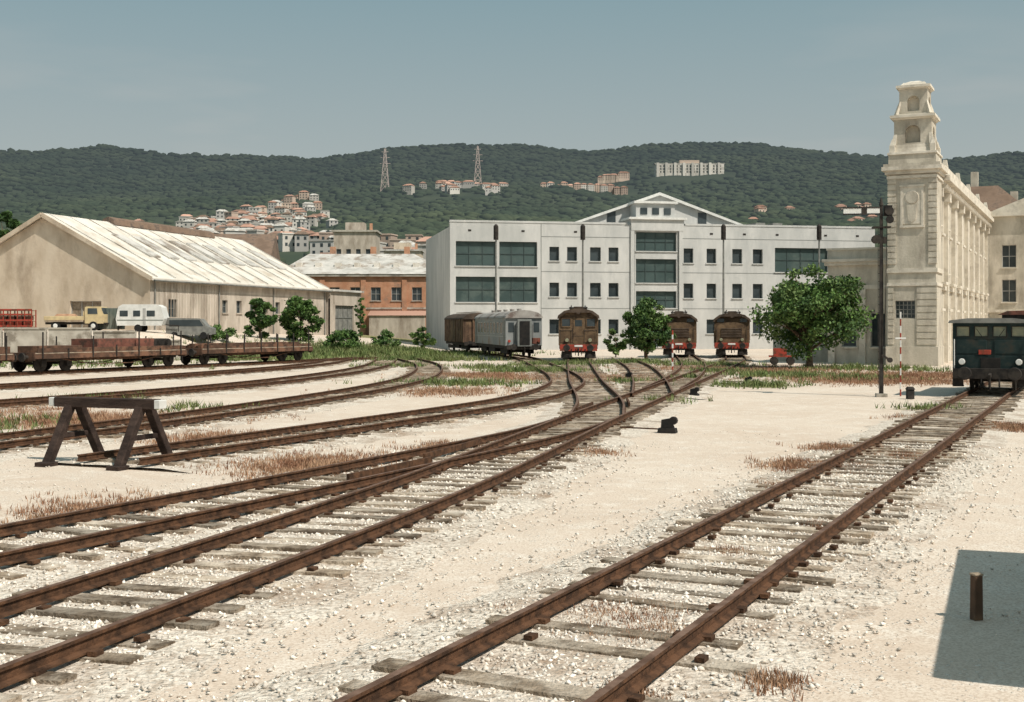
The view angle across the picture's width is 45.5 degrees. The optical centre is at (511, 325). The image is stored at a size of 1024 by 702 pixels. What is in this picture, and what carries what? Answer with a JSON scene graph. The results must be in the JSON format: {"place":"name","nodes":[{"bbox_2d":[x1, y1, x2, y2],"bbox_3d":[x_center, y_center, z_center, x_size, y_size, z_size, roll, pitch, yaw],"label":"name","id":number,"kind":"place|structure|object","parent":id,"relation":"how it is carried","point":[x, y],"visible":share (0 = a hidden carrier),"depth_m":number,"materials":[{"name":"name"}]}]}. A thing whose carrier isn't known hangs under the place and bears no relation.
{"place":"outdoors","nodes":[
{"label":"outdoors","id":0,"kind":"place"},
{"bbox_2d":[0,330,1023,701],"bbox_3d":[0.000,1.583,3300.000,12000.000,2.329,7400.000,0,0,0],"label":"ground","id":1,"kind":"structure","parent":0,"point":[962,656],"depth_m":17.84,"materials":[{"name":"stone"}]},
{"bbox_2d":[0,210,21,237],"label":"conifer tree","id":2,"kind":"object","parent":1,"relation":"on","point":[9,220],"visible":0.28,"depth_m":169.58,"materials":[{"name":"green plant"}]},
{"bbox_2d":[0,309,36,329],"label":"red cargo rack","id":3,"kind":"object","parent":1,"relation":"on","point":[15,320],"visible":0.85,"depth_m":103.60,"materials":[{"name":"metal"}]},
{"bbox_2d":[44,306,108,329],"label":"flatbed truck","id":4,"kind":"object","parent":1,"relation":"on","point":[93,317],"visible":0.9,"depth_m":103.15,"materials":[{"name":"metal"}]},
{"bbox_2d":[0,329,179,359],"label":"panels","id":5,"kind":"object","parent":1,"relation":"on","point":[23,337],"visible":0.34,"depth_m":96.06,"materials":[{"name":"concrete"}]},
{"bbox_2d":[0,327,179,340],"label":"coping","id":6,"kind":"object","parent":5,"relation":"on","point":[63,328],"visible":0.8,"depth_m":96.00,"materials":[{"name":"concrete"}]},
{"bbox_2d":[35,396,172,470],"bbox_3d":[-7.971,2.100,24.049,2.720,1.342,1.789,0,0,22],"label":"wooden buffer stop","id":7,"kind":"object","parent":1,"relation":"on","point":[140,407],"visible":0.9,"depth_m":23.92,"materials":[{"name":"brown wood"}]},
{"bbox_2d":[88,307,124,329],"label":"storage container","id":8,"kind":"object","parent":1,"relation":"on","point":[112,314],"visible":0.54,"depth_m":104.30,"materials":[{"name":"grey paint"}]},
{"bbox_2d":[116,304,178,331],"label":"white caravan","id":9,"kind":"object","parent":1,"relation":"on","point":[140,317],"visible":0.99,"depth_m":103.70,"materials":[{"name":"paint"}]},
{"bbox_2d":[120,311,154,315],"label":"windows","id":10,"kind":"structure","parent":9,"relation":"in","point":[122,313],"depth_m":103.68,"materials":[{"name":"grey glass"}]},
{"bbox_2d":[0,213,363,334],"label":"old warehouse","id":11,"kind":"structure","parent":1,"relation":"on","point":[52,264],"depth_m":117.62,"materials":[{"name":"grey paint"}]},
{"bbox_2d":[71,299,347,328],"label":"window frames","id":12,"kind":"structure","parent":11,"relation":"in","point":[170,308],"depth_m":125.55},
{"bbox_2d":[72,300,351,332],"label":"windows","id":13,"kind":"structure","parent":11,"relation":"in","point":[78,308],"depth_m":128.09,"materials":[{"name":"grey glass"}]},
{"bbox_2d":[0,357,366,392],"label":"railway track","id":14,"kind":"structure","parent":1,"relation":"on","point":[103,382],"depth_m":60.78,"materials":[{"name":"brown wood"}]},
{"bbox_2d":[0,357,376,378],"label":"railway track","id":15,"kind":"structure","parent":1,"relation":"on","point":[69,372],"depth_m":73.47,"materials":[{"name":"brown wood"}]},
{"bbox_2d":[0,336,16,364],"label":"flat wagon","id":16,"kind":"object","parent":15,"relation":"on","point":[6,354],"visible":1,"depth_m":63.19,"materials":[{"name":"wood"}]},
{"bbox_2d":[4,331,187,371],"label":"flat wagon","id":17,"kind":"object","parent":15,"relation":"on","point":[129,352],"visible":0.94,"depth_m":69.65,"materials":[{"name":"metal"}]},
{"bbox_2d":[173,329,312,364],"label":"flat wagon","id":18,"kind":"object","parent":15,"relation":"on","point":[222,352],"visible":0.88,"depth_m":80.83,"materials":[{"name":"wood"}]},
{"bbox_2d":[166,318,215,338],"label":"parked van","id":19,"kind":"object","parent":1,"relation":"on","point":[202,328],"visible":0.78,"depth_m":104.80,"materials":[{"name":"grey paint"}]},
{"bbox_2d":[0,359,402,411],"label":"railway track","id":20,"kind":"structure","parent":1,"relation":"on","point":[285,382],"depth_m":51.52,"materials":[{"name":"brown wood"}]},
{"bbox_2d":[198,324,236,339],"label":"bush","id":21,"kind":"object","parent":1,"relation":"on","point":[219,334],"visible":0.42,"depth_m":107.45,"materials":[{"name":"green plant"}]},
{"bbox_2d":[0,357,462,461],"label":"railway track","id":22,"kind":"structure","parent":1,"relation":"on","point":[39,439],"depth_m":36.27,"materials":[{"name":"brown wood"}]},
{"bbox_2d":[214,234,280,260],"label":"brown roof shed","id":23,"kind":"structure","parent":1,"relation":"on","point":[267,243],"depth_m":171.63,"materials":[{"name":"grey paint"}]},
{"bbox_2d":[242,297,277,337],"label":"bush","id":24,"kind":"object","parent":1,"relation":"on","point":[261,320],"visible":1,"depth_m":115.53,"materials":[{"name":"green plant"}]},
{"bbox_2d":[277,295,325,340],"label":"bush","id":25,"kind":"object","parent":1,"relation":"on","point":[300,308],"visible":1,"depth_m":116.24,"materials":[{"name":"green plant"}]},
{"bbox_2d":[0,417,646,594],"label":"railway track","id":26,"kind":"structure","parent":1,"relation":"on","point":[23,556],"depth_m":16.97,"materials":[{"name":"brown wood"}]},
{"bbox_2d":[58,350,590,473],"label":"railway track","id":27,"kind":"structure","parent":1,"relation":"on","point":[526,400],"depth_m":30.10,"materials":[{"name":"brown wood"}]},
{"bbox_2d":[444,312,483,351],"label":"freight boxcar","id":28,"kind":"object","parent":27,"relation":"on","point":[459,330],"visible":0.58,"depth_m":114.57,"materials":[{"name":"wood"}]},
{"bbox_2d":[474,309,542,356],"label":"passenger coach","id":29,"kind":"object","parent":27,"relation":"on","point":[505,332],"visible":1,"depth_m":94.69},
{"bbox_2d":[478,322,501,332],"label":"side windows","id":30,"kind":"structure","parent":29,"relation":"in","point":[500,322],"depth_m":101.53,"materials":[{"name":"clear glass"}]},
{"bbox_2d":[508,322,538,331],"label":"end windows","id":31,"kind":"structure","parent":29,"relation":"in","point":[510,324],"depth_m":94.31,"materials":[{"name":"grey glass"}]},
{"bbox_2d":[321,328,361,347],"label":"bush","id":32,"kind":"object","parent":1,"relation":"on","point":[348,339],"visible":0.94,"depth_m":111.33,"materials":[{"name":"green plant"}]},
{"bbox_2d":[331,222,381,253],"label":"apartment block","id":33,"kind":"structure","parent":1,"relation":"on","point":[355,238],"depth_m":262.00,"materials":[{"name":"grey paint"}]},
{"bbox_2d":[354,297,365,337],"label":"climbing ivy","id":34,"kind":"object","parent":1,"relation":"on","point":[360,311],"visible":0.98,"depth_m":147.38,"materials":[{"name":"green plant"}]},
{"bbox_2d":[310,277,425,334],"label":"walls","id":35,"kind":"structure","parent":1,"relation":"on","point":[386,284],"depth_m":172.00,"materials":[{"name":"orange brick"}]},
{"bbox_2d":[320,279,406,334],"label":"pilasters","id":36,"kind":"object","parent":35,"relation":"attached to","point":[404,293],"visible":0.31,"depth_m":171.85,"materials":[{"name":"orange brick"}]},
{"bbox_2d":[305,274,425,308],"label":"cornice","id":37,"kind":"structure","parent":35,"relation":"on","point":[366,275],"depth_m":171.60,"materials":[{"name":"concrete"}]},
{"bbox_2d":[289,254,425,273],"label":"roof","id":38,"kind":"structure","parent":37,"relation":"on","point":[366,261],"depth_m":176.07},
{"bbox_2d":[295,263,419,266],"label":"dormers","id":39,"kind":"object","parent":38,"relation":"on","point":[355,264],"visible":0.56,"depth_m":174.60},
{"bbox_2d":[330,247,409,253],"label":"chimneys","id":40,"kind":"object","parent":38,"relation":"on","point":[372,250],"visible":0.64,"depth_m":181.00,"materials":[{"name":"orange brick"}]},
{"bbox_2d":[330,288,421,299],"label":"windows","id":41,"kind":"structure","parent":35,"relation":"attached to","point":[375,293],"depth_m":172.25,"materials":[{"name":"grey glass"}]},
{"bbox_2d":[330,287,421,300],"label":"window frames","id":42,"kind":"structure","parent":35,"relation":"attached to","point":[380,292],"depth_m":172.18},
{"bbox_2d":[0,355,760,701],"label":"railway track","id":43,"kind":"structure","parent":1,"relation":"on","point":[44,665],"depth_m":13.08,"materials":[{"name":"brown wood"}]},
{"bbox_2d":[346,397,629,479],"bbox_3d":[0.911,2.560,31.434,1.298,0.120,22.986,0,0,16],"label":"turnout check rail","id":44,"kind":"object","parent":43,"relation":"on","point":[428,457],"visible":0.86,"depth_m":22.96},
{"bbox_2d":[713,310,750,355],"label":"electric locomotive","id":45,"kind":"object","parent":43,"relation":"on","point":[731,330],"visible":1,"depth_m":100.05,"materials":[{"name":"brown paint"}]},
{"bbox_2d":[370,329,401,346],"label":"bush","id":46,"kind":"object","parent":1,"relation":"on","point":[384,339],"visible":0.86,"depth_m":117.39,"materials":[{"name":"green plant"}]},
{"bbox_2d":[368,311,425,338],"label":"lean to","id":47,"kind":"object","parent":1,"relation":"on","point":[400,324],"visible":0.64,"depth_m":169.20,"materials":[{"name":"paint"}]},
{"bbox_2d":[382,243,424,257],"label":"apartment block","id":48,"kind":"structure","parent":1,"relation":"on","point":[398,248],"depth_m":300.00,"materials":[{"name":"paint"}]},
{"bbox_2d":[408,325,436,347],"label":"bush","id":49,"kind":"object","parent":1,"relation":"on","point":[421,336],"visible":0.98,"depth_m":127.42,"materials":[{"name":"green plant"}]},
{"bbox_2d":[0,333,971,432],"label":"grass tufts","id":50,"kind":"object","parent":1,"relation":"on","point":[401,351],"visible":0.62,"depth_m":74.62,"materials":[{"name":"plant"}]},
{"bbox_2d":[493,224,497,311],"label":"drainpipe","id":51,"kind":"object","parent":1,"relation":"on","point":[495,232],"visible":0.7,"depth_m":117.92,"materials":[{"name":"metal"}]},
{"bbox_2d":[0,407,1023,701],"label":"ballast gravel","id":52,"kind":"structure","parent":1,"relation":"on","point":[464,621],"depth_m":13.06,"materials":[{"name":"gravel"}]},
{"bbox_2d":[0,363,1023,701],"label":"dry weeds","id":53,"kind":"object","parent":1,"relation":"on","point":[310,461],"visible":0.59,"depth_m":25.81,"materials":[{"name":"plant"}]},
{"bbox_2d":[580,224,584,353],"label":"lamp mast","id":54,"kind":"object","parent":1,"relation":"on","point":[582,232],"visible":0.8,"depth_m":117.92,"materials":[{"name":"metal"}]},
{"bbox_2d":[535,357,661,421],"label":"railway track","id":55,"kind":"structure","parent":1,"relation":"on","point":[596,392],"depth_m":47.08,"materials":[{"name":"brown wood"}]},
{"bbox_2d":[557,305,599,358],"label":"electric locomotive","id":56,"kind":"object","parent":55,"relation":"on","point":[578,330],"visible":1,"depth_m":90.50,"materials":[{"name":"brown paint"}]},
{"bbox_2d":[562,319,594,325],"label":"windows","id":57,"kind":"structure","parent":56,"relation":"in","point":[565,322],"depth_m":90.52,"materials":[{"name":"grey glass"}]},
{"bbox_2d":[573,318,583,344],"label":"end door","id":58,"kind":"structure","parent":56,"relation":"in","point":[578,323],"depth_m":90.52,"materials":[{"name":"brown paint"}]},
{"bbox_2d":[602,328,628,356],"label":"bush","id":59,"kind":"object","parent":1,"relation":"on","point":[615,348],"visible":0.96,"depth_m":104.70,"materials":[{"name":"green plant"}]},
{"bbox_2d":[224,381,1023,701],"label":"railway track","id":60,"kind":"structure","parent":1,"relation":"on","point":[496,635],"depth_m":12.05,"materials":[{"name":"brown wood"}]},
{"bbox_2d":[948,310,1023,390],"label":"shunting locomotive","id":61,"kind":"object","parent":60,"relation":"on","point":[989,350],"visible":1,"depth_m":45.95,"materials":[{"name":"green paint"}]},
{"bbox_2d":[956,326,1023,336],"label":"window frames","id":62,"kind":"structure","parent":61,"relation":"in","point":[956,326],"depth_m":46.01,"materials":[{"name":"metal"}]},
{"bbox_2d":[957,327,1023,335],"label":"windows","id":63,"kind":"structure","parent":61,"relation":"in","point":[961,331],"depth_m":45.96,"materials":[{"name":"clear glass"}]},
{"bbox_2d":[620,296,676,357],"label":"tree","id":64,"kind":"object","parent":1,"relation":"on","point":[641,316],"visible":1,"depth_m":97.28,"materials":[{"name":"green plant"}]},
{"bbox_2d":[620,416,677,432],"bbox_3d":[3.466,2.518,31.203,1.570,0.403,0.308,0,0,23],"label":"point lever","id":65,"kind":"object","parent":1,"relation":"on","point":[667,425],"visible":1,"depth_m":30.91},
{"bbox_2d":[426,222,874,349],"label":"walls","id":66,"kind":"structure","parent":1,"relation":"on","point":[443,272],"depth_m":138.34,"materials":[{"name":"white paint"}]},
{"bbox_2d":[456,233,825,344],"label":"windows","id":67,"kind":"structure","parent":66,"relation":"attached to","point":[520,252],"depth_m":137.48,"materials":[{"name":"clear glass"}]},
{"bbox_2d":[456,232,826,346],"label":"window frames","id":68,"kind":"structure","parent":66,"relation":"attached to","point":[655,299],"depth_m":138.36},
{"bbox_2d":[455,251,827,347],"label":"sills","id":69,"kind":"structure","parent":66,"relation":"attached to","point":[608,297],"depth_m":137.32,"materials":[{"name":"white paint"}]},
{"bbox_2d":[576,192,742,224],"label":"gable","id":70,"kind":"structure","parent":66,"relation":"on","point":[688,211],"depth_m":142.17,"materials":[{"name":"white paint"}]},
{"bbox_2d":[607,211,705,223],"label":"gable windows","id":71,"kind":"structure","parent":70,"relation":"in","point":[611,216],"depth_m":140.77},
{"bbox_2d":[449,220,871,228],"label":"parapet","id":72,"kind":"structure","parent":66,"relation":"on","point":[496,221],"depth_m":137.71,"materials":[{"name":"white paint"}]},
{"bbox_2d":[541,236,841,308],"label":"joints","id":73,"kind":"object","parent":66,"relation":"attached to","point":[683,272],"visible":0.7,"depth_m":137.76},
{"bbox_2d":[621,201,686,349],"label":"central bay","id":74,"kind":"object","parent":1,"relation":"on","point":[636,220],"visible":0.89,"depth_m":138.61,"materials":[{"name":"white paint"}]},
{"bbox_2d":[640,208,670,214],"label":"bay windows","id":75,"kind":"structure","parent":74,"relation":"attached to","point":[655,211],"depth_m":139.00,"materials":[{"name":"grey glass"}]},
{"bbox_2d":[634,230,678,348],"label":"pilasters","id":76,"kind":"object","parent":74,"relation":"attached to","point":[634,271],"visible":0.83,"depth_m":137.79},
{"bbox_2d":[604,357,707,399],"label":"railway track","id":77,"kind":"structure","parent":1,"relation":"on","point":[632,386],"depth_m":61.74,"materials":[{"name":"brown wood"}]},
{"bbox_2d":[635,353,722,393],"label":"railway track","id":78,"kind":"structure","parent":1,"relation":"on","point":[679,357],"depth_m":67.22,"materials":[{"name":"brown wood"}]},
{"bbox_2d":[662,310,697,355],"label":"electric locomotive","id":79,"kind":"object","parent":78,"relation":"on","point":[682,324],"visible":0.87,"depth_m":99.99,"materials":[{"name":"brown paint"}]},
{"bbox_2d":[721,224,725,313],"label":"lamp mast","id":80,"kind":"object","parent":1,"relation":"on","point":[723,232],"visible":0.7,"depth_m":117.91,"materials":[{"name":"metal"}]},
{"bbox_2d":[769,348,794,364],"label":"red handcart","id":81,"kind":"object","parent":1,"relation":"on","point":[778,352],"visible":0.77,"depth_m":83.61,"materials":[{"name":"paint"}]},
{"bbox_2d":[773,324,827,361],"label":"yard wall","id":82,"kind":"structure","parent":1,"relation":"on","point":[820,355],"depth_m":91.48,"materials":[{"name":"concrete"}]},
{"bbox_2d":[747,262,876,367],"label":"tree","id":83,"kind":"object","parent":1,"relation":"on","point":[805,314],"visible":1,"depth_m":75.81,"materials":[{"name":"green plant"}]},
{"bbox_2d":[817,224,821,279],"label":"lamp mast","id":84,"kind":"object","parent":1,"relation":"on","point":[819,232],"visible":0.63,"depth_m":117.86,"materials":[{"name":"metal"}]},
{"bbox_2d":[828,265,887,363],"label":"annex walls","id":85,"kind":"structure","parent":1,"relation":"on","point":[868,274],"depth_m":86.48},
{"bbox_2d":[822,247,887,288],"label":"annex cornice","id":86,"kind":"structure","parent":85,"relation":"attached to","point":[853,256],"depth_m":86.70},
{"bbox_2d":[828,289,887,363],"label":"annex pilasters","id":87,"kind":"object","parent":85,"relation":"attached to","point":[862,349],"visible":0.19,"depth_m":86.49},
{"bbox_2d":[844,314,884,345],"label":"windows","id":88,"kind":"structure","parent":85,"relation":"attached to","point":[875,332],"depth_m":86.49,"materials":[{"name":"black glass"}]},
{"bbox_2d":[843,198,893,396],"bbox_3d":[13.613,-1.055,46.694,1.890,7.650,0.750,0,0,8],"label":"semaphore signal","id":89,"kind":"object","parent":1,"relation":"on","point":[881,211],"visible":0.98,"depth_m":46.53,"materials":[{"name":"metal"}]},
{"bbox_2d":[895,312,905,395],"bbox_3d":[14.900,1.100,46.800,0.400,3.240,0.060,0,0,0],"label":"striped marker post","id":90,"kind":"object","parent":1,"relation":"on","point":[900,337],"visible":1,"depth_m":46.77,"materials":[{"name":"metal"}]},
{"bbox_2d":[905,387,915,398],"bbox_3d":[14.750,2.495,45.200,0.300,0.450,0.300,0,0,0],"label":"signal cabinet","id":91,"kind":"object","parent":1,"relation":"on","point":[910,392],"visible":1,"depth_m":45.08,"materials":[{"name":"metal"}]},
{"bbox_2d":[881,81,947,365],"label":"station tower","id":92,"kind":"structure","parent":1,"relation":"on","point":[914,170],"depth_m":82.75,"materials":[{"name":"beige stone"}]},
{"bbox_2d":[896,301,914,317],"label":"windows","id":93,"kind":"structure","parent":92,"relation":"in","point":[901,302],"depth_m":83.05,"materials":[{"name":"black glass"}]},
{"bbox_2d":[942,197,984,361],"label":"walls","id":94,"kind":"structure","parent":1,"relation":"on","point":[957,271],"depth_m":96.76,"materials":[{"name":"beige stone"}]},
{"bbox_2d":[942,232,985,314],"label":"window heads","id":95,"kind":"object","parent":94,"relation":"attached to","point":[957,243],"depth_m":96.42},
{"bbox_2d":[942,286,986,299],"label":"string course","id":96,"kind":"object","parent":94,"relation":"attached to","point":[944,288],"visible":0.64,"depth_m":97.58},
{"bbox_2d":[942,282,988,295],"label":"balconies","id":97,"kind":"structure","parent":94,"relation":"attached to","point":[965,289],"depth_m":99.27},
{"bbox_2d":[942,188,989,362],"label":"pilasters","id":98,"kind":"object","parent":94,"relation":"attached to","point":[955,206],"visible":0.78,"depth_m":98.01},
{"bbox_2d":[942,184,991,227],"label":"brackets","id":99,"kind":"object","parent":94,"relation":"attached to","point":[955,195],"visible":0.69,"depth_m":97.50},
{"bbox_2d":[942,165,993,222],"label":"cornice","id":100,"kind":"structure","parent":94,"relation":"on","point":[959,187],"depth_m":97.33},
{"bbox_2d":[943,160,987,207],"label":"finials","id":101,"kind":"object","parent":100,"relation":"on","point":[958,177],"visible":0.43,"depth_m":103.44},
{"bbox_2d":[969,572,983,620],"bbox_3d":[4.320,2.522,11.350,0.100,0.435,0.085,0,0,-17],"label":"wooden post","id":102,"kind":"object","parent":1,"relation":"on","point":[976,596],"visible":1,"depth_m":11.32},
{"bbox_2d":[970,172,1023,317],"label":"station wing","id":103,"kind":"structure","parent":1,"relation":"on","point":[1006,263],"depth_m":119.80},
{"bbox_2d":[1002,245,1015,301],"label":"window frames","id":104,"kind":"structure","parent":103,"relation":"in","point":[1009,256],"depth_m":119.69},
{"bbox_2d":[1003,246,1015,301],"label":"windows","id":105,"kind":"structure","parent":103,"relation":"in","point":[1005,248],"depth_m":119.73,"materials":[{"name":"grey glass"}]},
{"bbox_2d":[0,143,1023,264],"bbox_3d":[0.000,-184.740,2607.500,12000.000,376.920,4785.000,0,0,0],"label":"hills","id":106,"kind":"structure","parent":0,"point":[290,257],"depth_m":1963.40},
{"bbox_2d":[380,149,389,191],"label":"lattice pylon","id":107,"kind":"object","parent":106,"relation":"on","point":[386,157],"visible":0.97,"depth_m":1608.20,"materials":[{"name":"metal"}]},
{"bbox_2d":[135,171,877,253],"bbox_3d":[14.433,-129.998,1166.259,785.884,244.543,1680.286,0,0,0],"label":"hillside houses","id":108,"kind":"structure","parent":106,"relation":"on","point":[291,225],"depth_m":1043.32,"materials":[{"name":"beige paint"}]},
{"bbox_2d":[0,141,1023,263],"bbox_3d":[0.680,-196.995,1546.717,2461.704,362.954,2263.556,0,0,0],"label":"hillside forest","id":109,"kind":"object","parent":106,"relation":"on","point":[174,199],"visible":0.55,"depth_m":1942.04,"materials":[{"name":"plant"}]},
{"bbox_2d":[656,163,719,176],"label":"bays","id":110,"kind":"object","parent":106,"relation":"on","point":[675,169],"visible":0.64,"depth_m":1983.00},
{"bbox_2d":[654,164,723,176],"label":"walls","id":111,"kind":"structure","parent":106,"relation":"on","point":[689,170],"depth_m":1985.00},
{"bbox_2d":[660,165,720,172],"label":"windows","id":112,"kind":"structure","parent":111,"relation":"attached to","point":[690,168],"depth_m":1985.60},
{"bbox_2d":[0,0,1023,158],"label":"sky","id":113,"kind":"structure","parent":0,"point":[308,79],"materials":[{"name":"blue"}]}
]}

